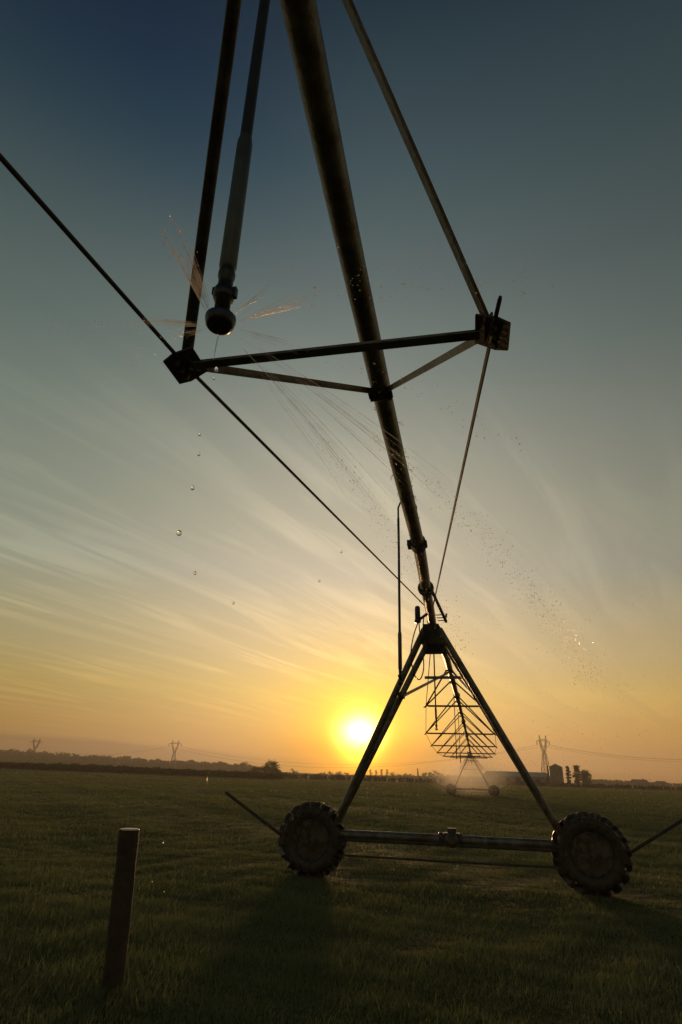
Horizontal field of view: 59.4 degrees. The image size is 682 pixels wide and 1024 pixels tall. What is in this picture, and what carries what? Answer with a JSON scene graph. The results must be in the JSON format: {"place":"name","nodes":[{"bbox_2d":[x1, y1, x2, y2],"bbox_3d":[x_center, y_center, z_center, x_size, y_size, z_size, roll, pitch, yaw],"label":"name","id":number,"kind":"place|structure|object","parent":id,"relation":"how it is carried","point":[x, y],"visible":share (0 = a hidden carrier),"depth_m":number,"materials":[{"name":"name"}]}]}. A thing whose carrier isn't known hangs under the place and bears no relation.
{"place":"outdoors","nodes":[
{"label":"outdoors","id":0,"kind":"place"},
{"bbox_2d":[0,768,681,1023],"bbox_3d":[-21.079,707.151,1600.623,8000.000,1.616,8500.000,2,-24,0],"label":"field","id":1,"kind":"structure","parent":0,"point":[633,895],"depth_m":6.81,"materials":[{"name":"plant"}]},
{"bbox_2d":[30,738,39,752],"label":"power pylon","id":2,"kind":"object","parent":1,"relation":"on","point":[34,747],"visible":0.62,"depth_m":704.86,"materials":[{"name":"metal"}]},
{"bbox_2d":[101,828,139,993],"bbox_3d":[-1.756,3.194,4.759,0.217,1.191,0.180,2,-24,0],"label":"fence post","id":3,"kind":"object","parent":1,"relation":"on","point":[118,932],"visible":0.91,"depth_m":4.72,"materials":[{"name":"brown wood"}]},
{"bbox_2d":[0,836,681,868],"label":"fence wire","id":4,"kind":"object","parent":3,"relation":"attached to","point":[301,861],"visible":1,"depth_m":5.46,"materials":[{"name":"metal"}]},
{"bbox_2d":[0,748,262,771],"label":"wood","id":5,"kind":"object","parent":1,"relation":"on","point":[17,756],"visible":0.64,"depth_m":649.25,"materials":[{"name":"green plant"}]},
{"bbox_2d":[0,762,284,779],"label":"field hedge","id":6,"kind":"object","parent":1,"relation":"on","point":[60,766],"visible":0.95,"depth_m":174.64,"materials":[{"name":"green plant"}]},
{"bbox_2d":[169,740,181,768],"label":"power pylon","id":7,"kind":"object","parent":1,"relation":"on","point":[172,743],"visible":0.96,"depth_m":518.41,"materials":[{"name":"metal"}]},
{"bbox_2d":[239,762,251,771],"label":"bushy tree","id":8,"kind":"object","parent":1,"relation":"on","point":[242,766],"visible":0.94,"depth_m":586.94,"materials":[{"name":"green plant"}]},
{"bbox_2d":[248,765,263,772],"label":"bushy tree","id":9,"kind":"object","parent":1,"relation":"on","point":[255,768],"visible":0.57,"depth_m":274.11,"materials":[{"name":"green plant"}]},
{"bbox_2d":[257,763,270,772],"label":"bushy tree","id":10,"kind":"object","parent":1,"relation":"on","point":[265,770],"visible":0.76,"depth_m":274.08,"materials":[{"name":"green plant"}]},
{"bbox_2d":[264,759,282,773],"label":"bushy tree","id":11,"kind":"object","parent":1,"relation":"on","point":[273,766],"visible":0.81,"depth_m":274.52,"materials":[{"name":"green plant"}]},
{"bbox_2d":[283,772,482,781],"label":"wood","id":12,"kind":"object","parent":1,"relation":"on","point":[474,778],"visible":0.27,"depth_m":698.79,"materials":[{"name":"green plant"}]},
{"bbox_2d":[426,772,435,779],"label":"tree","id":13,"kind":"object","parent":1,"relation":"on","point":[430,774],"visible":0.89,"depth_m":594.44,"materials":[{"name":"green plant"}]},
{"bbox_2d":[432,770,441,779],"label":"tree","id":14,"kind":"object","parent":1,"relation":"on","point":[437,778],"visible":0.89,"depth_m":573.71,"materials":[{"name":"green plant"}]},
{"bbox_2d":[225,591,681,896],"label":"drive tower","id":15,"kind":"structure","parent":1,"relation":"on","point":[317,835],"depth_m":9.85,"materials":[{"name":"metal"}]},
{"bbox_2d":[0,0,510,623],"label":"irrigation span","id":16,"kind":"object","parent":15,"relation":"attached to","point":[184,364],"visible":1,"depth_m":3.07,"materials":[{"name":"metal"}]},
{"bbox_2d":[205,0,269,334],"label":"sprinkler drop","id":17,"kind":"object","parent":16,"relation":"hanging from","point":[220,317],"visible":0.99,"depth_m":1.76,"materials":[{"name":"metal"}]},
{"bbox_2d":[397,503,416,684],"bbox_3d":[0.770,0.849,6.890,0.263,2.222,0.064,-3,-24,11],"label":"sprinkler drop","id":18,"kind":"object","parent":16,"relation":"hanging from","point":[400,676],"visible":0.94,"depth_m":6.77,"materials":[{"name":"metal"}]},
{"bbox_2d":[424,622,497,758],"bbox_3d":[7.910,14.511,37.907,3.559,1.712,60.173,-3,-24,11],"label":"irrigation span","id":19,"kind":"object","parent":15,"relation":"attached to","point":[451,676],"visible":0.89,"depth_m":24.18,"materials":[{"name":"metal"}]},
{"bbox_2d":[433,654,437,729],"bbox_3d":[2.113,3.598,12.908,0.243,2.102,0.064,-3,-24,11],"label":"sprinkler drop","id":20,"kind":"object","parent":19,"relation":"hanging from","point":[436,725],"visible":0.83,"depth_m":12.77,"materials":[{"name":"metal"}]},
{"bbox_2d":[454,704,457,758],"bbox_3d":[4.618,8.501,23.795,0.203,2.465,0.064,-3,-24,11],"label":"sprinkler drop","id":21,"kind":"object","parent":19,"relation":"hanging from","point":[455,733],"visible":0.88,"depth_m":23.68,"materials":[{"name":"metal"}]},
{"bbox_2d":[458,709,460,762],"bbox_3d":[5.841,10.882,29.165,0.203,2.514,0.064,-3,-24,11],"label":"sprinkler drop","id":22,"kind":"object","parent":19,"relation":"hanging from","point":[459,737],"visible":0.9,"depth_m":29.08,"materials":[{"name":"metal"}]},
{"bbox_2d":[435,752,509,795],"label":"drive tower","id":23,"kind":"structure","parent":1,"relation":"on","point":[493,790],"depth_m":63.63,"materials":[{"name":"metal"}]},
{"bbox_2d":[460,752,482,769],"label":"irrigation span","id":24,"kind":"object","parent":23,"relation":"attached to","point":[470,760],"visible":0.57,"depth_m":84.13,"materials":[{"name":"metal"}]},
{"bbox_2d":[283,772,681,789],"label":"field hedge","id":25,"kind":"object","parent":1,"relation":"on","point":[421,780],"visible":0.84,"depth_m":230.35,"materials":[{"name":"green plant"}]},
{"bbox_2d":[483,771,549,784],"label":"barn","id":26,"kind":"structure","parent":1,"relation":"on","point":[510,776],"depth_m":317.25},
{"bbox_2d":[537,735,549,771],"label":"power pylon","id":27,"kind":"object","parent":1,"relation":"on","point":[543,753],"visible":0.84,"depth_m":400.00,"materials":[{"name":"metal"}]},
{"bbox_2d":[169,745,534,767],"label":"power cable","id":28,"kind":"object","parent":27,"relation":"hanging from","point":[354,767],"visible":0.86,"depth_m":447.00,"materials":[{"name":"black metal"}]},
{"bbox_2d":[184,746,543,764],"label":"power cable","id":29,"kind":"object","parent":27,"relation":"hanging from","point":[348,764],"visible":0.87,"depth_m":454.47,"materials":[{"name":"black metal"}]},
{"bbox_2d":[549,745,680,759],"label":"power cable","id":30,"kind":"object","parent":27,"relation":"hanging from","point":[625,756],"visible":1,"depth_m":417.25,"materials":[{"name":"black metal"}]},
{"bbox_2d":[547,765,549,781],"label":"conifer tree","id":31,"kind":"object","parent":1,"relation":"on","point":[548,776],"visible":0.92,"depth_m":317.06,"materials":[{"name":"green plant"}]},
{"bbox_2d":[549,764,563,783],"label":"grain silo","id":32,"kind":"object","parent":1,"relation":"on","point":[556,772],"visible":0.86,"depth_m":292.04,"materials":[{"name":"metal"}]},
{"bbox_2d":[565,766,571,783],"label":"poplar tree","id":33,"kind":"object","parent":1,"relation":"on","point":[567,771],"visible":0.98,"depth_m":303.03,"materials":[{"name":"green plant"}]},
{"bbox_2d":[572,765,582,783],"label":"poplar tree","id":34,"kind":"object","parent":1,"relation":"on","point":[576,775],"visible":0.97,"depth_m":307.22,"materials":[{"name":"green plant"}]},
{"bbox_2d":[579,769,593,785],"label":"round tree","id":35,"kind":"object","parent":1,"relation":"on","point":[585,774],"visible":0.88,"depth_m":311.17,"materials":[{"name":"green plant"}]},
{"bbox_2d":[590,779,681,787],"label":"wood","id":36,"kind":"object","parent":1,"relation":"on","point":[611,782],"visible":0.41,"depth_m":574.55,"materials":[{"name":"green plant"}]},
{"bbox_2d":[630,779,648,786],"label":"farmhouse","id":37,"kind":"object","parent":1,"relation":"on","point":[639,782],"visible":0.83,"depth_m":477.62,"materials":[{"name":"brick"}]},
{"bbox_2d":[0,0,681,783],"label":"sky","id":38,"kind":"structure","parent":0,"point":[546,135],"materials":[{"name":"blue"}]},
{"bbox_2d":[17,208,681,918],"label":"water spray","id":39,"kind":"object","parent":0,"point":[411,526],"visible":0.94,"depth_m":3.40,"materials":[{"name":"clear liquid"}]},
{"bbox_2d":[655,781,667,787],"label":"shed","id":40,"kind":"structure","parent":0,"point":[661,783],"depth_m":495.47,"materials":[{"name":"brick"}]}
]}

